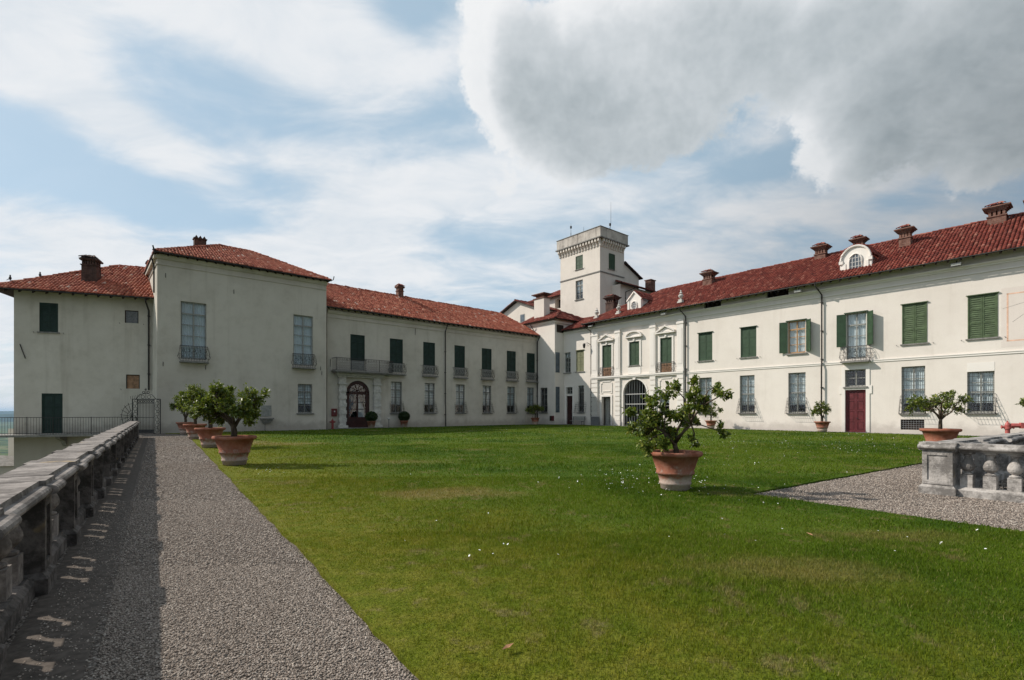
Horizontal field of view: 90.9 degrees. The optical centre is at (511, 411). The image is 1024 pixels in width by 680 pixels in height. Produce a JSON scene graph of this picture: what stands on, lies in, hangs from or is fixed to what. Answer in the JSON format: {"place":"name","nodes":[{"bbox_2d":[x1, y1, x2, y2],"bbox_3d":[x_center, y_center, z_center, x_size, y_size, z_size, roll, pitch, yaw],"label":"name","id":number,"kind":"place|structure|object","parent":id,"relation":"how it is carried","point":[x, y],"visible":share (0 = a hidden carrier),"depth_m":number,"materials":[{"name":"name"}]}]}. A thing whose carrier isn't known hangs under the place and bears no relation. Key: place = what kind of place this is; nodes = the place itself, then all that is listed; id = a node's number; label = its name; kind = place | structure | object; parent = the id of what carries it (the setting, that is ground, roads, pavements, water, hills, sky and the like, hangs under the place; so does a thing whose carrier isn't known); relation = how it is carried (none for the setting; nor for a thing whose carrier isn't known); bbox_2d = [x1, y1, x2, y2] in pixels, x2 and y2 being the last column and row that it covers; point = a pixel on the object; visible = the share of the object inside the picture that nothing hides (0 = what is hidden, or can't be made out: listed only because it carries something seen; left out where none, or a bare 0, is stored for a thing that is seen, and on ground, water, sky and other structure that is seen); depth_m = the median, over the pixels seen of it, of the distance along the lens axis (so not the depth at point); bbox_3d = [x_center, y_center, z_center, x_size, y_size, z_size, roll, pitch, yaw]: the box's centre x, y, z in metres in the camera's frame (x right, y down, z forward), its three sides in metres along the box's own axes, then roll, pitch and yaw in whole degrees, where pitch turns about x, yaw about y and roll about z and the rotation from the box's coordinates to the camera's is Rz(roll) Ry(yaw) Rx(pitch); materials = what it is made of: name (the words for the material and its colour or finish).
{"place":"outdoors","nodes":[
{"label":"outdoors","id":0,"kind":"place"},
{"bbox_2d":[0,422,12,455],"bbox_3d":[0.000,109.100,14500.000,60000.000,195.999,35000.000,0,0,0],"label":"valley terrain","id":1,"kind":"structure","parent":0,"point":[4,427],"depth_m":3628.39,"materials":[{"name":"green plant"}]},
{"bbox_2d":[0,414,13,421],"bbox_3d":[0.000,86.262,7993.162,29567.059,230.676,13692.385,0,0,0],"label":"hills","id":2,"kind":"structure","parent":0,"point":[5,419],"depth_m":9451.66,"materials":[{"name":"blue"}]},
{"bbox_2d":[0,411,13,413],"bbox_3d":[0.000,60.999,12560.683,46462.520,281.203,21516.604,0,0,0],"label":"hills","id":3,"kind":"structure","parent":0,"point":[6,412],"depth_m":15112.15,"materials":[{"name":"blue"}]},
{"bbox_2d":[0,0,1023,410],"label":"sky","id":4,"kind":"structure","parent":0,"point":[444,151],"materials":[{"name":"blue"}]},
{"bbox_2d":[5,425,1023,679],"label":"gravel terrace","id":5,"kind":"structure","parent":0,"point":[101,629],"depth_m":4.93,"materials":[{"name":"grey gravel"}]},
{"bbox_2d":[8,429,13,456],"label":"retaining wall","id":6,"kind":"structure","parent":5,"relation":"attached to","point":[10,446],"depth_m":45.62,"materials":[{"name":"grey paint"}]},
{"bbox_2d":[0,421,140,676],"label":"stone balustrade","id":7,"kind":"object","parent":5,"relation":"on","point":[47,505],"visible":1,"depth_m":4.61,"materials":[{"name":"grey stone"}]},
{"bbox_2d":[0,437,147,679],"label":"earth strip","id":8,"kind":"object","parent":5,"relation":"on","point":[121,489],"visible":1,"depth_m":4.20,"materials":[{"name":"grey gravel"}]},
{"bbox_2d":[17,500,132,679],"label":"gravel stones","id":9,"kind":"object","parent":8,"relation":"on","point":[120,533],"visible":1,"depth_m":4.41,"materials":[{"name":"grey gravel"}]},
{"bbox_2d":[0,255,153,468],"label":"annex house","id":10,"kind":"structure","parent":5,"relation":"on","point":[83,353],"depth_m":36.89,"materials":[{"name":"grey paint"}]},
{"bbox_2d":[0,455,13,474],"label":"garden store","id":11,"kind":"structure","parent":10,"relation":"attached to","point":[6,464],"depth_m":36.62,"materials":[{"name":"white paint"}]},
{"bbox_2d":[33,302,63,333],"bbox_3d":[-33.354,-6.688,36.329,1.795,2.225,0.270,0,0,-21],"label":"shuttered window","id":12,"kind":"structure","parent":10,"relation":"in","point":[48,312],"depth_m":36.32,"materials":[{"name":"green paint"}]},
{"bbox_2d":[42,393,62,432],"bbox_3d":[-33.174,0.212,36.406,1.925,2.985,0.250,0,0,-21],"label":"shuttered door","id":13,"kind":"structure","parent":10,"relation":"in","point":[52,403],"depth_m":36.41,"materials":[{"name":"green paint"}]},
{"bbox_2d":[125,310,143,324],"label":"shuttered window","id":14,"kind":"structure","parent":10,"relation":"in","point":[130,316],"depth_m":38.07,"materials":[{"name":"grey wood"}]},
{"bbox_2d":[126,375,144,389],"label":"shuttered window","id":15,"kind":"structure","parent":10,"relation":"in","point":[132,381],"depth_m":38.11,"materials":[{"name":"brown wood"}]},
{"bbox_2d":[120,389,160,433],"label":"iron gate","id":16,"kind":"structure","parent":5,"relation":"on","point":[153,430],"depth_m":35.57,"materials":[{"name":"grey metal"}]},
{"bbox_2d":[143,235,333,433],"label":"corner pavilion","id":17,"kind":"structure","parent":5,"relation":"on","point":[234,317],"depth_m":39.67,"materials":[{"name":"grey paint"}]},
{"bbox_2d":[181,301,205,359],"bbox_3d":[-23.990,-5.985,37.861,2.040,4.630,0.775,0,0,-40],"label":"window","id":18,"kind":"structure","parent":17,"relation":"in","point":[193,315],"depth_m":37.67,"materials":[{"name":"grey glass"}]},
{"bbox_2d":[293,314,312,365],"bbox_3d":[-17.772,-5.985,42.767,1.610,4.230,0.220,0,0,-40],"label":"window","id":19,"kind":"structure","parent":17,"relation":"in","point":[302,325],"depth_m":42.74,"materials":[{"name":"grey glass"}]},
{"bbox_2d":[296,384,313,413],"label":"window","id":20,"kind":"structure","parent":17,"relation":"in","point":[304,390],"depth_m":43.06,"materials":[{"name":"grey glass"}]},
{"bbox_2d":[93,435,413,679],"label":"gravel stones","id":21,"kind":"object","parent":5,"relation":"on","point":[105,675],"visible":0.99,"depth_m":4.23,"materials":[{"name":"grey gravel"}]},
{"bbox_2d":[326,283,539,428],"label":"palace wing","id":22,"kind":"structure","parent":5,"relation":"on","point":[423,362],"depth_m":51.80,"materials":[{"name":"white paint"}]},
{"bbox_2d":[331,409,336,415],"bbox_3d":[-15.888,0.110,45.027,0.460,0.680,0.182,0,0,-42],"label":"fire hose box","id":23,"kind":"object","parent":22,"relation":"attached to","point":[333,412],"visible":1,"depth_m":44.93,"materials":[{"name":"red metal"}]},
{"bbox_2d":[346,381,368,427],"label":"door","id":24,"kind":"structure","parent":22,"relation":"in","point":[357,400],"depth_m":47.04,"materials":[{"name":"brown wood"}]},
{"bbox_2d":[347,334,368,369],"bbox_3d":[-14.285,-5.440,46.642,2.125,3.240,0.250,0,0,-42],"label":"shuttered window","id":25,"kind":"structure","parent":22,"relation":"in","point":[357,342],"depth_m":46.63,"materials":[{"name":"green paint"}]},
{"bbox_2d":[391,382,401,412],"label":"window","id":26,"kind":"structure","parent":22,"relation":"in","point":[395,386],"depth_m":49.56,"materials":[{"name":"grey glass"}]},
{"bbox_2d":[390,338,406,371],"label":"shuttered window","id":27,"kind":"structure","parent":22,"relation":"in","point":[396,345],"depth_m":49.30,"materials":[{"name":"green paint"}]},
{"bbox_2d":[423,342,434,373],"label":"shuttered window","id":28,"kind":"structure","parent":22,"relation":"in","point":[428,348],"depth_m":51.73,"materials":[{"name":"green paint"}]},
{"bbox_2d":[424,383,435,413],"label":"window","id":29,"kind":"structure","parent":22,"relation":"in","point":[429,387],"depth_m":51.96,"materials":[{"name":"grey glass"}]},
{"bbox_2d":[452,345,464,375],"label":"shuttered window","id":30,"kind":"structure","parent":22,"relation":"in","point":[459,351],"depth_m":54.32,"materials":[{"name":"green paint"}]},
{"bbox_2d":[455,384,465,413],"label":"window","id":31,"kind":"structure","parent":22,"relation":"in","point":[459,388],"depth_m":54.60,"materials":[{"name":"glass"}]},
{"bbox_2d":[482,348,490,377],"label":"shuttered window","id":32,"kind":"structure","parent":22,"relation":"in","point":[486,353],"depth_m":56.80,"materials":[{"name":"green paint"}]},
{"bbox_2d":[482,386,492,413],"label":"window","id":33,"kind":"structure","parent":22,"relation":"in","point":[486,389],"depth_m":56.97,"materials":[{"name":"glass"}]},
{"bbox_2d":[507,387,516,413],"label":"window","id":34,"kind":"structure","parent":22,"relation":"in","point":[510,390],"depth_m":59.48,"materials":[{"name":"grey glass"}]},
{"bbox_2d":[507,351,518,378],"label":"shuttered window","id":35,"kind":"structure","parent":22,"relation":"in","point":[511,355],"depth_m":59.31,"materials":[{"name":"green paint"}]},
{"bbox_2d":[527,353,534,379],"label":"shuttered window","id":36,"kind":"structure","parent":22,"relation":"in","point":[530,356],"depth_m":61.38,"materials":[{"name":"green paint"}]},
{"bbox_2d":[527,387,535,413],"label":"window","id":37,"kind":"structure","parent":22,"relation":"in","point":[529,390],"depth_m":61.44,"materials":[{"name":"glass"}]},
{"bbox_2d":[500,299,558,322],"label":"gable house","id":38,"kind":"structure","parent":5,"relation":"on","point":[519,311],"depth_m":70.93,"materials":[{"name":"paint"}]},
{"bbox_2d":[521,292,581,423],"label":"corner block","id":39,"kind":"structure","parent":5,"relation":"on","point":[546,324],"depth_m":60.62,"materials":[{"name":"white paint"}]},
{"bbox_2d":[541,388,547,412],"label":"window","id":40,"kind":"structure","parent":39,"relation":"in","point":[545,389],"depth_m":61.65,"materials":[{"name":"glass"}]},
{"bbox_2d":[556,352,559,372],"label":"side window","id":41,"kind":"structure","parent":39,"relation":"in","point":[557,353],"depth_m":60.01,"materials":[{"name":"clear glass"}]},
{"bbox_2d":[556,387,559,411],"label":"side window","id":42,"kind":"structure","parent":39,"relation":"in","point":[557,388],"depth_m":59.95,"materials":[{"name":"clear glass"}]},
{"bbox_2d":[528,290,578,309],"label":"building","id":43,"kind":"structure","parent":5,"relation":"on","point":[555,300],"depth_m":73.25,"materials":[{"name":"paint"}]},
{"bbox_2d":[561,315,598,424],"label":"link building","id":44,"kind":"structure","parent":5,"relation":"on","point":[577,335],"depth_m":59.07,"materials":[{"name":"white paint"}]},
{"bbox_2d":[563,352,570,373],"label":"window","id":45,"kind":"structure","parent":44,"relation":"in","point":[568,354],"depth_m":60.45,"materials":[{"name":"glass"}]},
{"bbox_2d":[567,396,571,423],"bbox_3d":[6.952,-0.125,60.067,0.155,3.390,0.960,0,0,-40],"label":"door","id":46,"kind":"structure","parent":44,"relation":"in","point":[569,398],"depth_m":60.18,"materials":[{"name":"brown wood"}]},
{"bbox_2d":[575,349,584,372],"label":"shuttered window","id":47,"kind":"structure","parent":44,"relation":"in","point":[579,353],"depth_m":58.70,"materials":[{"name":"green paint"}]},
{"bbox_2d":[578,385,584,412],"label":"window","id":48,"kind":"structure","parent":44,"relation":"in","point":[582,387],"depth_m":58.82,"materials":[{"name":"glass"}]},
{"bbox_2d":[555,225,629,317],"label":"tower","id":49,"kind":"structure","parent":44,"relation":"on","point":[591,265],"depth_m":66.02,"materials":[{"name":"paint"}]},
{"bbox_2d":[575,255,582,270],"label":"shuttered window","id":50,"kind":"structure","parent":49,"relation":"in","point":[579,259],"depth_m":66.89,"materials":[{"name":"green paint"}]},
{"bbox_2d":[574,280,583,300],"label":"window","id":51,"kind":"structure","parent":49,"relation":"in","point":[579,284],"depth_m":67.29,"materials":[{"name":"glass"}]},
{"bbox_2d":[607,253,614,270],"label":"shuttered window","id":52,"kind":"structure","parent":49,"relation":"in","point":[611,256],"depth_m":65.50,"materials":[{"name":"green paint"}]},
{"bbox_2d":[624,261,642,288],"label":"tower annex","id":53,"kind":"object","parent":5,"relation":"on","point":[632,276],"visible":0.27,"depth_m":68.46,"materials":[{"name":"paint"}]},
{"bbox_2d":[612,279,655,305],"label":"range","id":54,"kind":"structure","parent":5,"relation":"on","point":[624,292],"depth_m":65.52,"materials":[{"name":"paint"}]},
{"bbox_2d":[581,200,1023,435],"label":"palace wing","id":55,"kind":"structure","parent":5,"relation":"on","point":[859,335],"depth_m":38.31,"materials":[{"name":"white paint"}]},
{"bbox_2d":[606,397,609,424],"bbox_3d":[10.693,0.015,56.289,0.070,3.130,0.600,0,0,-40],"label":"door leaf","id":56,"kind":"structure","parent":55,"relation":"in","point":[607,398],"depth_m":56.22,"materials":[{"name":"grey paint"}]},
{"bbox_2d":[603,345,613,375],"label":"shuttered window","id":57,"kind":"structure","parent":55,"relation":"in","point":[607,348],"depth_m":55.66,"materials":[{"name":"green paint"}]},
{"bbox_2d":[630,341,639,365],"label":"shuttered window","id":58,"kind":"structure","parent":55,"relation":"in","point":[634,346],"depth_m":52.92,"materials":[{"name":"green paint"}]},
{"bbox_2d":[661,337,671,371],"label":"shuttered window","id":59,"kind":"structure","parent":55,"relation":"in","point":[666,343],"depth_m":50.00,"materials":[{"name":"green paint"}]},
{"bbox_2d":[698,377,711,413],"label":"window","id":60,"kind":"structure","parent":55,"relation":"in","point":[705,383],"depth_m":46.98,"materials":[{"name":"glass"}]},
{"bbox_2d":[697,331,715,361],"bbox_3d":[17.998,-5.960,46.811,0.270,2.770,2.095,0,0,-40],"label":"shuttered window","id":61,"kind":"structure","parent":55,"relation":"in","point":[704,338],"depth_m":46.85,"materials":[{"name":"green paint"}]},
{"bbox_2d":[739,325,756,358],"bbox_3d":[20.556,-5.978,43.781,0.270,2.735,1.560,0,0,-40],"label":"shuttered window","id":62,"kind":"structure","parent":55,"relation":"in","point":[748,334],"depth_m":43.79,"materials":[{"name":"green paint"}]},
{"bbox_2d":[740,375,755,413],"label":"window","id":63,"kind":"structure","parent":55,"relation":"in","point":[747,390],"depth_m":43.99,"materials":[{"name":"grey glass"}]},
{"bbox_2d":[779,318,810,354],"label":"window","id":64,"kind":"structure","parent":55,"relation":"in","point":[796,328],"depth_m":41.06,"materials":[{"name":"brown wood"}]},
{"bbox_2d":[787,372,806,413],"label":"window","id":65,"kind":"structure","parent":55,"relation":"in","point":[797,381],"depth_m":41.01,"materials":[{"name":"glass"}]},
{"bbox_2d":[837,310,872,359],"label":"window","id":66,"kind":"structure","parent":55,"relation":"in","point":[856,322],"depth_m":37.87,"materials":[{"name":"white glass"}]},
{"bbox_2d":[843,369,867,387],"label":"window","id":67,"kind":"structure","parent":55,"relation":"in","point":[854,378],"depth_m":38.10,"materials":[{"name":"glass"}]},
{"bbox_2d":[846,390,865,431],"bbox_3d":[25.803,-0.010,37.774,0.100,3.180,1.330,0,0,-40],"label":"door","id":68,"kind":"structure","parent":55,"relation":"in","point":[855,399],"depth_m":37.75,"materials":[{"name":"paint"}]},
{"bbox_2d":[896,301,928,345],"bbox_3d":[27.964,-6.050,34.964,0.220,2.950,2.095,0,0,-40],"label":"shuttered window","id":69,"kind":"structure","parent":55,"relation":"in","point":[914,315],"depth_m":35.02,"materials":[{"name":"green paint"}]},
{"bbox_2d":[899,366,926,414],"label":"window","id":70,"kind":"structure","parent":55,"relation":"in","point":[913,378],"depth_m":35.20,"materials":[{"name":"glass"}]},
{"bbox_2d":[965,371,996,413],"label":"window","id":71,"kind":"structure","parent":55,"relation":"in","point":[978,382],"depth_m":32.53,"materials":[{"name":"glass"}]},
{"bbox_2d":[961,291,1005,340],"bbox_3d":[30.209,-6.050,32.305,0.220,2.950,2.135,0,0,-40],"label":"shuttered window","id":72,"kind":"structure","parent":55,"relation":"in","point":[982,308],"depth_m":32.28,"materials":[{"name":"green paint"}]},
{"bbox_2d":[757,465,1023,530],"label":"gravel stones","id":73,"kind":"object","parent":5,"relation":"on","point":[1019,508],"visible":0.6,"depth_m":8.98,"materials":[{"name":"grey gravel"}]},
{"bbox_2d":[902,488,1022,505],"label":"earth strip","id":74,"kind":"object","parent":5,"relation":"on","point":[956,498],"visible":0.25,"depth_m":9.21,"materials":[{"name":"grey gravel"}]},
{"bbox_2d":[917,441,1023,502],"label":"stone balustrade","id":75,"kind":"object","parent":74,"relation":"on","point":[943,465],"visible":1,"depth_m":9.39,"materials":[{"name":"grey stone"}]},
{"bbox_2d":[919,428,961,440],"bbox_3d":[16.150,1.112,19.000,1.253,0.906,1.253,0,0,-20],"label":"terracotta pot","id":76,"kind":"object","parent":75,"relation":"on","point":[933,434],"visible":0.53,"depth_m":18.64,"materials":[{"name":"ceramic"}]},
{"bbox_2d":[904,390,973,428],"bbox_3d":[16.154,-0.010,19.139,2.155,1.599,1.887,0,0,0],"label":"lemon tree","id":77,"kind":"object","parent":76,"relation":"in","point":[925,404],"visible":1,"depth_m":18.97,"materials":[{"name":"green plant"}]},
{"bbox_2d":[938,431,1023,486],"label":"stone balustrade","id":78,"kind":"object","parent":74,"relation":"on","point":[1003,461],"visible":0.3,"depth_m":11.60,"materials":[{"name":"grey stone"}]},
{"bbox_2d":[164,424,976,435],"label":"pavement","id":79,"kind":"structure","parent":0,"point":[610,425],"depth_m":43.14,"materials":[{"name":"grey stone"}]},
{"bbox_2d":[400,421,407,426],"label":"terracotta pot","id":80,"kind":"object","parent":79,"relation":"on","point":[404,423],"visible":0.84,"depth_m":48.69,"materials":[{"name":"ceramic"}]},
{"bbox_2d":[398,411,409,420],"bbox_3d":[-10.480,0.511,48.964,1.187,1.079,1.197,0,0,0],"label":"box topiary","id":81,"kind":"object","parent":80,"relation":"in","point":[403,415],"visible":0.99,"depth_m":48.65,"materials":[{"name":"green plant"}]},
{"bbox_2d":[570,416,585,424],"bbox_3d":[7.599,1.079,58.323,0.584,0.987,2.000,0,0,-40],"label":"garden bench","id":82,"kind":"object","parent":79,"relation":"on","point":[584,418],"visible":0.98,"depth_m":58.27,"materials":[{"name":"grey paint"}]},
{"bbox_2d":[591,397,598,424],"bbox_3d":[9.320,0.011,56.543,0.041,3.117,1.240,0,0,-40],"label":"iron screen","id":83,"kind":"object","parent":79,"relation":"on","point":[595,420],"visible":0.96,"depth_m":56.48,"materials":[{"name":"grey metal"}]},
{"bbox_2d":[165,424,1023,679],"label":"lawn","id":84,"kind":"structure","parent":0,"point":[357,599],"depth_m":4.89,"materials":[{"name":"plant"}]},
{"bbox_2d":[176,422,193,433],"bbox_3d":[-22.300,1.157,34.400,1.128,0.815,1.128,0,0,1],"label":"terracotta pot","id":85,"kind":"object","parent":84,"relation":"on","point":[182,429],"visible":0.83,"depth_m":34.04,"materials":[{"name":"ceramic"}]},
{"bbox_2d":[169,391,193,421],"bbox_3d":[-22.184,-0.238,34.458,2.090,2.228,1.810,0,0,24],"label":"lemon tree","id":86,"kind":"object","parent":85,"relation":"in","point":[172,406],"visible":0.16,"depth_m":34.32,"materials":[{"name":"green plant"}]},
{"bbox_2d":[183,424,206,438],"bbox_3d":[-17.800,1.142,28.300,1.169,0.846,1.169,0,0,-36],"label":"terracotta pot","id":87,"kind":"object","parent":84,"relation":"on","point":[191,432],"visible":0.83,"depth_m":27.94,"materials":[{"name":"ceramic"}]},
{"bbox_2d":[172,390,208,423],"bbox_3d":[-17.739,-0.241,28.201,2.269,2.177,1.955,0,0,0],"label":"lemon tree","id":88,"kind":"object","parent":87,"relation":"in","point":[179,405],"visible":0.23,"depth_m":27.77,"materials":[{"name":"green plant"}]},
{"bbox_2d":[194,427,225,447],"bbox_3d":[-13.000,1.139,21.700,1.180,0.853,1.180,0,0,-17],"label":"terracotta pot","id":89,"kind":"object","parent":84,"relation":"on","point":[205,434],"visible":0.77,"depth_m":21.36,"materials":[{"name":"ceramic"}]},
{"bbox_2d":[177,383,236,427],"bbox_3d":[-13.067,-0.206,21.774,2.220,2.094,2.114,0,0,-22],"label":"lemon tree","id":90,"kind":"object","parent":89,"relation":"in","point":[192,391],"visible":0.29,"depth_m":21.25,"materials":[{"name":"green plant"}]},
{"bbox_2d":[211,435,256,465],"bbox_3d":[-8.090,1.142,14.700,1.169,0.846,1.169,0,0,-13],"label":"terracotta pot","id":91,"kind":"object","parent":84,"relation":"on","point":[234,451],"visible":0.99,"depth_m":14.38,"materials":[{"name":"ceramic"}]},
{"bbox_2d":[186,379,270,436],"bbox_3d":[-8.264,-0.034,14.696,2.172,1.762,1.640,0,0,0],"label":"lemon tree","id":92,"kind":"object","parent":91,"relation":"in","point":[247,410],"visible":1,"depth_m":14.39,"materials":[{"name":"green plant"}]},
{"bbox_2d":[367,421,375,427],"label":"terracotta pot","id":93,"kind":"object","parent":84,"relation":"on","point":[371,424],"visible":0.88,"depth_m":45.77,"materials":[{"name":"ceramic"}]},
{"bbox_2d":[365,411,377,420],"bbox_3d":[-12.853,0.509,46.050,1.200,1.072,1.193,0,0,0],"label":"box topiary","id":94,"kind":"object","parent":93,"relation":"in","point":[371,416],"visible":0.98,"depth_m":45.72,"materials":[{"name":"green plant"}]},
{"bbox_2d":[531,418,539,424],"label":"terracotta pot","id":95,"kind":"object","parent":84,"relation":"on","point":[535,420],"visible":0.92,"depth_m":58.88,"materials":[{"name":"ceramic"}]},
{"bbox_2d":[525,404,543,417],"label":"lemon tree","id":96,"kind":"object","parent":95,"relation":"in","point":[534,408],"visible":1,"depth_m":59.15,"materials":[{"name":"green plant"}]},
{"bbox_2d":[267,429,1002,555],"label":"daisies","id":97,"kind":"object","parent":84,"relation":"on","point":[704,484],"visible":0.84,"depth_m":10.99,"materials":[{"name":"white plant"}]},
{"bbox_2d":[650,449,702,490],"bbox_3d":[3.270,1.184,10.100,1.054,0.762,1.054,0,0,-16],"label":"terracotta pot","id":98,"kind":"object","parent":84,"relation":"on","point":[675,471],"visible":0.93,"depth_m":9.80,"materials":[{"name":"ceramic"}]},
{"bbox_2d":[621,374,734,457],"bbox_3d":[3.213,0.076,10.136,2.163,1.696,1.500,0,0,0],"label":"lemon tree","id":99,"kind":"object","parent":98,"relation":"in","point":[651,419],"visible":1,"depth_m":9.93,"materials":[{"name":"green plant"}]},
{"bbox_2d":[705,420,716,428],"bbox_3d":[17.605,1.195,44.588,1.023,0.740,1.023,0,0,-2],"label":"terracotta pot","id":100,"kind":"object","parent":84,"relation":"on","point":[710,424],"visible":0.91,"depth_m":44.32,"materials":[{"name":"ceramic"}]},
{"bbox_2d":[703,401,723,420],"bbox_3d":[17.640,0.012,44.470,1.496,1.863,1.818,0,0,-43],"label":"lemon tree","id":101,"kind":"object","parent":100,"relation":"in","point":[713,413],"visible":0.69,"depth_m":44.42,"materials":[{"name":"green plant"}]},
{"bbox_2d":[814,421,830,431],"bbox_3d":[23.274,1.169,37.792,1.096,0.793,1.096,0,0,24],"label":"terracotta pot","id":102,"kind":"object","parent":84,"relation":"on","point":[822,426],"visible":0.97,"depth_m":37.51,"materials":[{"name":"ceramic"}]},
{"bbox_2d":[810,400,831,421],"bbox_3d":[23.133,0.045,37.748,1.323,1.699,1.348,0,0,0],"label":"lemon tree","id":103,"kind":"object","parent":102,"relation":"in","point":[819,410],"visible":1,"depth_m":37.69,"materials":[{"name":"green plant"}]},
{"bbox_2d":[1001,421,1023,432],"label":"hydrant","id":104,"kind":"object","parent":84,"relation":"on","point":[1008,426],"visible":0.81,"depth_m":27.48,"materials":[{"name":"red metal"}]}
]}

